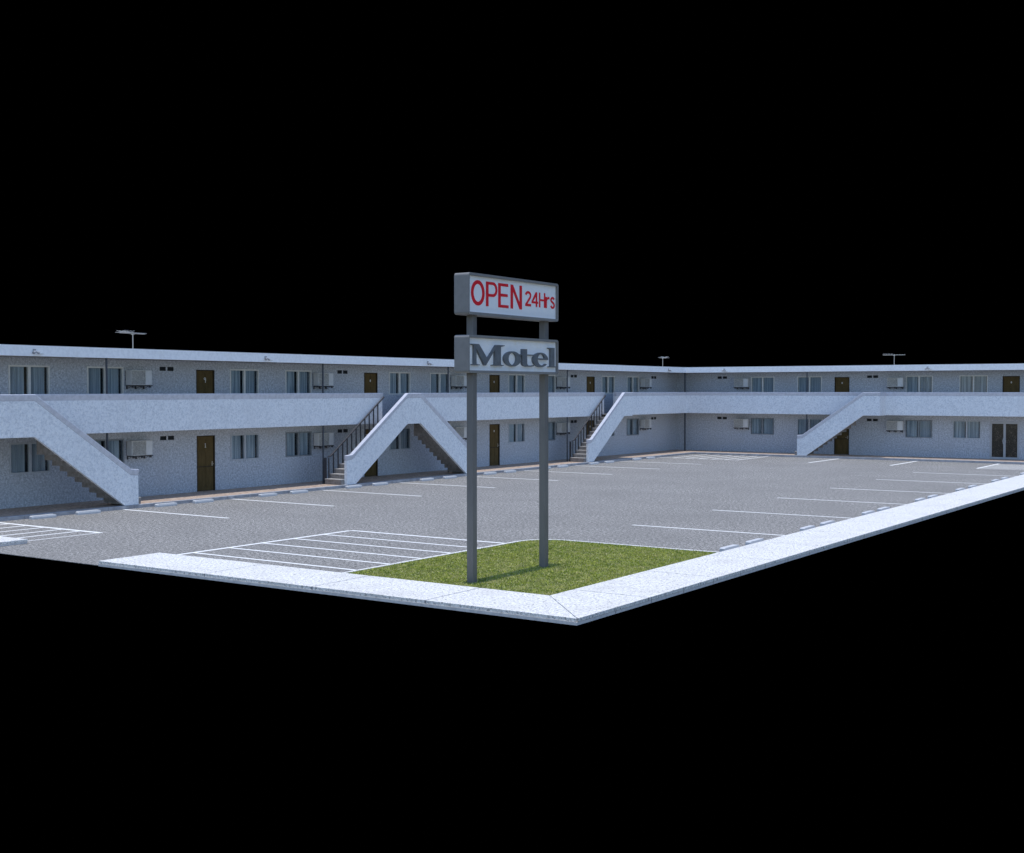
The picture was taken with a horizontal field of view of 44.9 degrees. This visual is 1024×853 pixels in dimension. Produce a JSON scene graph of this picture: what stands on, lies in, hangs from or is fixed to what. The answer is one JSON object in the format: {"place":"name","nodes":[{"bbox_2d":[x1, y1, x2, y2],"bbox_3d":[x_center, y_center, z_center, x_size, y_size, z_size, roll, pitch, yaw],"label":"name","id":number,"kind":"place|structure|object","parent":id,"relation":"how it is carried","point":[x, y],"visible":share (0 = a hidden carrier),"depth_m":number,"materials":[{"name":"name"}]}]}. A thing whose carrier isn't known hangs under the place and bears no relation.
{"place":"outdoors","nodes":[
{"label":"outdoors","id":0,"kind":"place"},
{"bbox_2d":[0,454,1023,571],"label":"asphalt ground","id":1,"kind":"structure","parent":0,"point":[614,503],"depth_m":38.74,"materials":[{"name":"grey asphalt"}]},
{"bbox_2d":[29,514,56,519],"bbox_3d":[-14.014,2.692,37.040,0.170,0.100,0.840,1,2,35],"label":"wheel stop","id":2,"kind":"object","parent":1,"relation":"on","point":[42,516],"visible":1,"depth_m":36.94,"materials":[{"name":"concrete"}]},
{"bbox_2d":[75,510,100,514],"bbox_3d":[-13.115,2.653,38.363,0.170,0.100,0.840,1,2,34],"label":"wheel stop","id":3,"kind":"object","parent":1,"relation":"on","point":[86,512],"visible":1,"depth_m":38.25,"materials":[{"name":"concrete"}]},
{"bbox_2d":[154,502,176,506],"bbox_3d":[-11.409,2.579,40.873,0.170,0.100,0.840,1,2,34],"label":"wheel stop","id":4,"kind":"object","parent":1,"relation":"on","point":[166,504],"visible":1,"depth_m":40.77,"materials":[{"name":"concrete"}]},
{"bbox_2d":[192,499,213,503],"bbox_3d":[-10.511,2.539,42.196,0.170,0.100,0.840,1,2,34],"label":"wheel stop","id":5,"kind":"object","parent":1,"relation":"on","point":[202,501],"visible":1,"depth_m":42.10,"materials":[{"name":"concrete"}]},
{"bbox_2d":[258,493,276,496],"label":"wheel stop","id":6,"kind":"object","parent":1,"relation":"on","point":[267,494],"visible":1,"depth_m":44.62,"materials":[{"name":"concrete"}]},
{"bbox_2d":[290,490,307,493],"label":"wheel stop","id":7,"kind":"object","parent":1,"relation":"on","point":[298,491],"visible":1,"depth_m":45.93,"materials":[{"name":"concrete"}]},
{"bbox_2d":[345,485,361,488],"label":"wheel stop","id":8,"kind":"object","parent":1,"relation":"on","point":[352,486],"visible":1,"depth_m":48.44,"materials":[{"name":"concrete"}]},
{"bbox_2d":[372,482,387,485],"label":"wheel stop","id":9,"kind":"object","parent":1,"relation":"on","point":[379,484],"visible":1,"depth_m":49.71,"materials":[{"name":"concrete"}]},
{"bbox_2d":[419,478,433,480],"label":"wheel stop","id":10,"kind":"object","parent":1,"relation":"on","point":[426,479],"visible":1,"depth_m":52.27,"materials":[{"name":"concrete"}]},
{"bbox_2d":[443,476,456,478],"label":"wheel stop","id":11,"kind":"object","parent":1,"relation":"on","point":[447,477],"visible":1,"depth_m":53.54,"materials":[{"name":"concrete"}]},
{"bbox_2d":[483,472,496,474],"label":"wheel stop","id":12,"kind":"object","parent":1,"relation":"on","point":[488,473],"visible":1,"depth_m":56.07,"materials":[{"name":"concrete"}]},
{"bbox_2d":[504,470,515,472],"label":"wheel stop","id":13,"kind":"object","parent":1,"relation":"on","point":[509,471],"visible":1,"depth_m":57.46,"materials":[{"name":"concrete"}]},
{"bbox_2d":[0,452,1023,520],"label":"kerb","id":14,"kind":"structure","parent":1,"relation":"on","point":[58,513],"depth_m":53.11,"materials":[{"name":"concrete"}]},
{"bbox_2d":[0,454,1023,569],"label":"parking markings","id":15,"kind":"object","parent":1,"relation":"on","point":[1005,467],"visible":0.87,"depth_m":33.05,"materials":[{"name":"paint"}]},
{"bbox_2d":[341,539,716,572],"bbox_3d":[0.649,2.992,26.992,5.175,0.075,7.515,1,2,34],"label":"lawn edging","id":16,"kind":"object","parent":1,"relation":"on","point":[503,544],"visible":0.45,"depth_m":28.97,"materials":[{"name":"concrete"}]},
{"bbox_2d":[349,539,717,595],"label":"lawn grass","id":17,"kind":"structure","parent":1,"relation":"on","point":[566,562],"depth_m":26.50,"materials":[{"name":"green plant"}]},
{"bbox_2d":[454,272,557,583],"bbox_3d":[-0.062,0.028,25.160,0.350,6.035,3.220,1,2,34],"label":"motel sign","id":18,"kind":"object","parent":17,"relation":"on","point":[476,295],"visible":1,"depth_m":24.68,"materials":[{"name":"metal"}]},
{"bbox_2d":[719,544,739,551],"bbox_3d":[5.193,2.904,29.583,0.170,0.100,0.840,1,2,35],"label":"wheel stop","id":19,"kind":"object","parent":1,"relation":"on","point":[729,547],"visible":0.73,"depth_m":29.39,"materials":[{"name":"concrete"}]},
{"bbox_2d":[745,538,763,544],"bbox_3d":[6.036,2.868,30.823,0.170,0.100,0.840,1,2,34],"label":"wheel stop","id":20,"kind":"object","parent":1,"relation":"on","point":[753,541],"visible":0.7,"depth_m":30.69,"materials":[{"name":"concrete"}]},
{"bbox_2d":[800,525,814,530],"bbox_3d":[8.059,2.780,33.800,0.170,0.100,0.840,1,2,33],"label":"wheel stop","id":21,"kind":"object","parent":1,"relation":"on","point":[807,527],"visible":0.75,"depth_m":33.59,"materials":[{"name":"concrete"}]},
{"bbox_2d":[820,520,834,525],"bbox_3d":[8.930,2.742,35.082,0.170,0.100,0.840,1,2,34],"label":"wheel stop","id":22,"kind":"object","parent":1,"relation":"on","point":[826,522],"visible":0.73,"depth_m":34.86,"materials":[{"name":"concrete"}]},
{"bbox_2d":[861,510,874,515],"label":"wheel stop","id":23,"kind":"object","parent":1,"relation":"on","point":[867,512],"visible":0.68,"depth_m":37.79,"materials":[{"name":"concrete"}]},
{"bbox_2d":[877,507,889,511],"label":"wheel stop","id":24,"kind":"object","parent":1,"relation":"on","point":[881,508],"visible":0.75,"depth_m":39.01,"materials":[{"name":"concrete"}]},
{"bbox_2d":[0,474,1023,625],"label":"sidewalk","id":25,"kind":"structure","parent":0,"point":[585,603],"depth_m":24.97,"materials":[{"name":"concrete"}]},
{"bbox_2d":[0,450,1023,516],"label":"walkway","id":26,"kind":"structure","parent":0,"point":[100,503],"depth_m":49.37,"materials":[{"name":"concrete"}]},
{"bbox_2d":[0,344,1023,508],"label":"motel building","id":27,"kind":"structure","parent":26,"relation":"on","point":[73,420],"depth_m":53.36,"materials":[{"name":"paint"}]},
{"bbox_2d":[8,365,49,393],"bbox_3d":[-15.465,-1.458,39.592,0.207,1.190,1.687,1,2,34],"label":"window","id":28,"kind":"structure","parent":27,"relation":"in","point":[22,379],"depth_m":39.57,"materials":[{"name":"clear glass"}]},
{"bbox_2d":[9,442,50,474],"bbox_3d":[-15.464,1.000,39.664,0.207,1.190,1.687,1,2,34],"label":"window","id":29,"kind":"structure","parent":27,"relation":"in","point":[23,457],"depth_m":39.58,"materials":[{"name":"clear glass"}]},
{"bbox_2d":[87,366,123,393],"bbox_3d":[-13.828,-1.530,42.001,0.207,1.190,1.678,1,2,34],"label":"window","id":30,"kind":"structure","parent":27,"relation":"in","point":[96,384],"depth_m":42.02,"materials":[{"name":"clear glass"}]},
{"bbox_2d":[95,439,123,462],"bbox_3d":[-13.827,0.929,42.073,0.207,1.190,1.678,1,2,34],"label":"window","id":31,"kind":"structure","parent":27,"relation":"in","point":[115,446],"depth_m":42.46,"materials":[{"name":"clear glass"}]},
{"bbox_2d":[115,330,146,348],"bbox_3d":[-13.227,-2.985,43.231,0.460,0.707,1.220,1,2,26],"label":"tv antenna","id":32,"kind":"object","parent":27,"relation":"on","point":[132,333],"visible":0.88,"depth_m":43.18,"materials":[{"name":"metal"}]},
{"bbox_2d":[126,370,152,388],"bbox_3d":[-12.907,-1.626,42.879,0.368,0.650,0.960,1,2,34],"label":"air conditioner","id":33,"kind":"object","parent":27,"relation":"attached to","point":[141,378],"visible":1,"depth_m":42.71,"materials":[{"name":"metal"}]},
{"bbox_2d":[127,440,152,458],"bbox_3d":[-12.907,0.803,42.950,0.368,0.650,0.960,1,2,34],"label":"air conditioner","id":34,"kind":"object","parent":27,"relation":"attached to","point":[138,448],"visible":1,"depth_m":42.78,"materials":[{"name":"metal"}]},
{"bbox_2d":[196,370,214,393],"bbox_3d":[-11.306,-1.062,45.645,0.133,2.039,0.876,1,2,34],"label":"door","id":35,"kind":"structure","parent":27,"relation":"in","point":[205,379],"depth_m":45.66,"materials":[{"name":"paint"}]},
{"bbox_2d":[197,435,214,491],"bbox_3d":[-11.305,1.357,45.716,0.133,2.039,0.876,1,2,34],"label":"door","id":36,"kind":"structure","parent":27,"relation":"in","point":[205,444],"depth_m":45.75,"materials":[{"name":"paint"}]},
{"bbox_2d":[230,369,258,392],"bbox_3d":[-10.254,-1.685,47.261,0.207,1.190,1.687,1,2,34],"label":"window","id":37,"kind":"structure","parent":27,"relation":"in","point":[241,380],"depth_m":47.27,"materials":[{"name":"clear glass"}]},
{"bbox_2d":[230,433,259,460],"bbox_3d":[-10.254,0.774,47.333,0.207,1.190,1.687,1,2,34],"label":"window","id":38,"kind":"structure","parent":27,"relation":"in","point":[242,446],"depth_m":47.35,"materials":[{"name":"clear glass"}]},
{"bbox_2d":[285,431,311,456],"bbox_3d":[-8.617,0.703,49.742,0.207,1.190,1.678,1,2,34],"label":"window","id":39,"kind":"structure","parent":27,"relation":"in","point":[296,442],"depth_m":49.78,"materials":[{"name":"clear glass"}]},
{"bbox_2d":[285,370,311,392],"bbox_3d":[-8.618,-1.756,49.670,0.207,1.190,1.678,1,2,34],"label":"window","id":40,"kind":"structure","parent":27,"relation":"in","point":[296,381],"depth_m":49.69,"materials":[{"name":"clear glass"}]},
{"bbox_2d":[313,373,333,388],"bbox_3d":[-7.697,-1.852,50.547,0.368,0.650,0.960,1,2,34],"label":"air conditioner","id":41,"kind":"object","parent":27,"relation":"attached to","point":[317,379],"visible":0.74,"depth_m":50.35,"materials":[{"name":"metal"}]},
{"bbox_2d":[314,432,333,448],"bbox_3d":[-7.696,0.577,50.618,0.368,0.650,0.960,1,2,34],"label":"air conditioner","id":42,"kind":"object","parent":27,"relation":"attached to","point":[329,439],"visible":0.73,"depth_m":50.47,"materials":[{"name":"metal"}]},
{"bbox_2d":[364,429,377,476],"bbox_3d":[-6.095,1.130,53.384,0.133,2.039,0.876,1,2,34],"label":"door","id":43,"kind":"structure","parent":27,"relation":"in","point":[373,470],"depth_m":53.54,"materials":[{"name":"paint"}]},
{"bbox_2d":[364,373,377,392],"bbox_3d":[-6.095,-1.289,53.313,0.133,2.039,0.876,1,2,34],"label":"door","id":44,"kind":"structure","parent":27,"relation":"in","point":[370,380],"depth_m":53.37,"materials":[{"name":"paint"}]},
{"bbox_2d":[389,427,410,450],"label":"window","id":45,"kind":"structure","parent":27,"relation":"in","point":[400,442],"depth_m":55.24,"materials":[{"name":"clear glass"}]},
{"bbox_2d":[389,372,410,394],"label":"window","id":46,"kind":"structure","parent":27,"relation":"in","point":[397,380],"depth_m":54.97,"materials":[{"name":"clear glass"}]},
{"bbox_2d":[430,373,449,392],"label":"window","id":47,"kind":"structure","parent":27,"relation":"in","point":[438,381],"depth_m":57.36,"materials":[{"name":"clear glass"}]},
{"bbox_2d":[451,375,466,388],"bbox_3d":[-2.486,-2.078,58.216,0.368,0.650,0.960,1,2,34],"label":"air conditioner","id":48,"kind":"object","parent":27,"relation":"attached to","point":[459,381],"visible":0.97,"depth_m":57.96,"materials":[{"name":"metal"}]},
{"bbox_2d":[453,427,466,439],"bbox_3d":[-2.486,0.351,58.287,0.368,0.650,0.960,1,2,34],"label":"air conditioner","id":49,"kind":"object","parent":27,"relation":"attached to","point":[461,432],"visible":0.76,"depth_m":58.21,"materials":[{"name":"metal"}]},
{"bbox_2d":[489,424,499,465],"bbox_3d":[-0.884,0.904,61.053,0.133,2.039,0.876,1,2,34],"label":"door","id":50,"kind":"structure","parent":27,"relation":"in","point":[494,429],"depth_m":61.08,"materials":[{"name":"paint"}]},
{"bbox_2d":[489,375,499,392],"bbox_3d":[-0.885,-1.515,60.982,0.133,2.039,0.876,1,2,34],"label":"door","id":51,"kind":"structure","parent":27,"relation":"in","point":[494,380],"depth_m":61.01,"materials":[{"name":"paint"}]},
{"bbox_2d":[508,423,524,442],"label":"window","id":52,"kind":"structure","parent":27,"relation":"in","point":[514,429],"depth_m":62.66,"materials":[{"name":"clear glass"}]},
{"bbox_2d":[508,374,524,392],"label":"window","id":53,"kind":"structure","parent":27,"relation":"in","point":[514,380],"depth_m":62.55,"materials":[{"name":"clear glass"}]},
{"bbox_2d":[548,422,555,440],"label":"window","id":54,"kind":"structure","parent":27,"relation":"in","point":[551,425],"depth_m":65.52,"materials":[{"name":"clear glass"}]},
{"bbox_2d":[548,375,555,391],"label":"window","id":55,"kind":"structure","parent":27,"relation":"in","point":[551,378],"depth_m":65.45,"materials":[{"name":"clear glass"}]},
{"bbox_2d":[556,377,569,388],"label":"air conditioner","id":56,"kind":"object","parent":27,"relation":"attached to","point":[561,382],"visible":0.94,"depth_m":65.61,"materials":[{"name":"metal"}]},
{"bbox_2d":[556,423,569,434],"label":"air conditioner","id":57,"kind":"object","parent":27,"relation":"attached to","point":[561,428],"visible":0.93,"depth_m":65.68,"materials":[{"name":"metal"}]},
{"bbox_2d":[587,420,593,434],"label":"door","id":58,"kind":"structure","parent":27,"relation":"in","point":[589,420],"depth_m":68.73,"materials":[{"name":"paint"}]},
{"bbox_2d":[587,377,594,391],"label":"door","id":59,"kind":"structure","parent":27,"relation":"in","point":[590,380],"depth_m":68.72,"materials":[{"name":"paint"}]},
{"bbox_2d":[602,376,614,393],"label":"window","id":60,"kind":"structure","parent":27,"relation":"in","point":[606,380],"depth_m":70.27,"materials":[{"name":"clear glass"}]},
{"bbox_2d":[627,418,638,435],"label":"window","id":61,"kind":"structure","parent":27,"relation":"in","point":[631,423],"depth_m":72.82,"materials":[{"name":"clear glass"}]},
{"bbox_2d":[627,376,638,391],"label":"window","id":62,"kind":"structure","parent":27,"relation":"in","point":[632,382],"depth_m":72.74,"materials":[{"name":"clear glass"}]},
{"bbox_2d":[640,378,651,388],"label":"air conditioner","id":63,"kind":"object","parent":27,"relation":"attached to","point":[645,383],"visible":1,"depth_m":73.26,"materials":[{"name":"metal"}]},
{"bbox_2d":[640,419,651,429],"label":"air conditioner","id":64,"kind":"object","parent":27,"relation":"attached to","point":[645,424],"visible":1,"depth_m":73.31,"materials":[{"name":"metal"}]},
{"bbox_2d":[733,419,748,429],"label":"air conditioner","id":65,"kind":"object","parent":27,"relation":"attached to","point":[741,423],"visible":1,"depth_m":74.58,"materials":[{"name":"metal"}]},
{"bbox_2d":[734,378,749,388],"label":"air conditioner","id":66,"kind":"object","parent":27,"relation":"attached to","point":[740,383],"visible":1,"depth_m":74.48,"materials":[{"name":"metal"}]},
{"bbox_2d":[751,418,773,434],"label":"window","id":67,"kind":"structure","parent":27,"relation":"in","point":[765,426],"depth_m":74.22,"materials":[{"name":"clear glass"}]},
{"bbox_2d":[751,377,773,391],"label":"window","id":68,"kind":"structure","parent":27,"relation":"in","point":[758,384],"depth_m":74.15,"materials":[{"name":"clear glass"}]},
{"bbox_2d":[797,418,821,434],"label":"window","id":69,"kind":"structure","parent":27,"relation":"in","point":[801,422],"depth_m":72.78,"materials":[{"name":"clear glass"}]},
{"bbox_2d":[797,376,821,391],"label":"window","id":70,"kind":"structure","parent":27,"relation":"in","point":[814,382],"depth_m":72.49,"materials":[{"name":"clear glass"}]},
{"bbox_2d":[834,429,848,454],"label":"door","id":71,"kind":"structure","parent":27,"relation":"in","point":[841,443],"depth_m":71.49,"materials":[{"name":"paint"}]},
{"bbox_2d":[834,377,849,391],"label":"door","id":72,"kind":"structure","parent":27,"relation":"in","point":[841,383],"depth_m":71.43,"materials":[{"name":"paint"}]},
{"bbox_2d":[886,421,903,432],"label":"air conditioner","id":73,"kind":"object","parent":27,"relation":"attached to","point":[895,426],"visible":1,"depth_m":69.38,"materials":[{"name":"metal"}]},
{"bbox_2d":[886,378,903,388],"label":"air conditioner","id":74,"kind":"object","parent":27,"relation":"attached to","point":[896,383],"visible":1,"depth_m":69.30,"materials":[{"name":"metal"}]},
{"bbox_2d":[905,420,931,437],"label":"window","id":75,"kind":"structure","parent":27,"relation":"in","point":[913,428],"depth_m":69.02,"materials":[{"name":"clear glass"}]},
{"bbox_2d":[906,376,932,391],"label":"window","id":76,"kind":"structure","parent":27,"relation":"in","point":[913,383],"depth_m":68.95,"materials":[{"name":"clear glass"}]},
{"bbox_2d":[952,420,980,438],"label":"window","id":77,"kind":"structure","parent":27,"relation":"in","point":[961,429],"depth_m":67.57,"materials":[{"name":"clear glass"}]},
{"bbox_2d":[959,375,987,391],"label":"window","id":78,"kind":"structure","parent":27,"relation":"in","point":[967,383],"depth_m":67.32,"materials":[{"name":"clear glass"}]},
{"bbox_2d":[989,421,1019,459],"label":"glass door","id":79,"kind":"structure","parent":27,"relation":"in","point":[1004,435],"depth_m":66.47,"materials":[{"name":"glass"}]},
{"bbox_2d":[1002,376,1019,391],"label":"door","id":80,"kind":"structure","parent":27,"relation":"in","point":[1010,383],"depth_m":66.23,"materials":[{"name":"paint"}]},
{"bbox_2d":[0,0,1023,852],"label":"sky","id":81,"kind":"structure","parent":0,"point":[698,183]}
]}

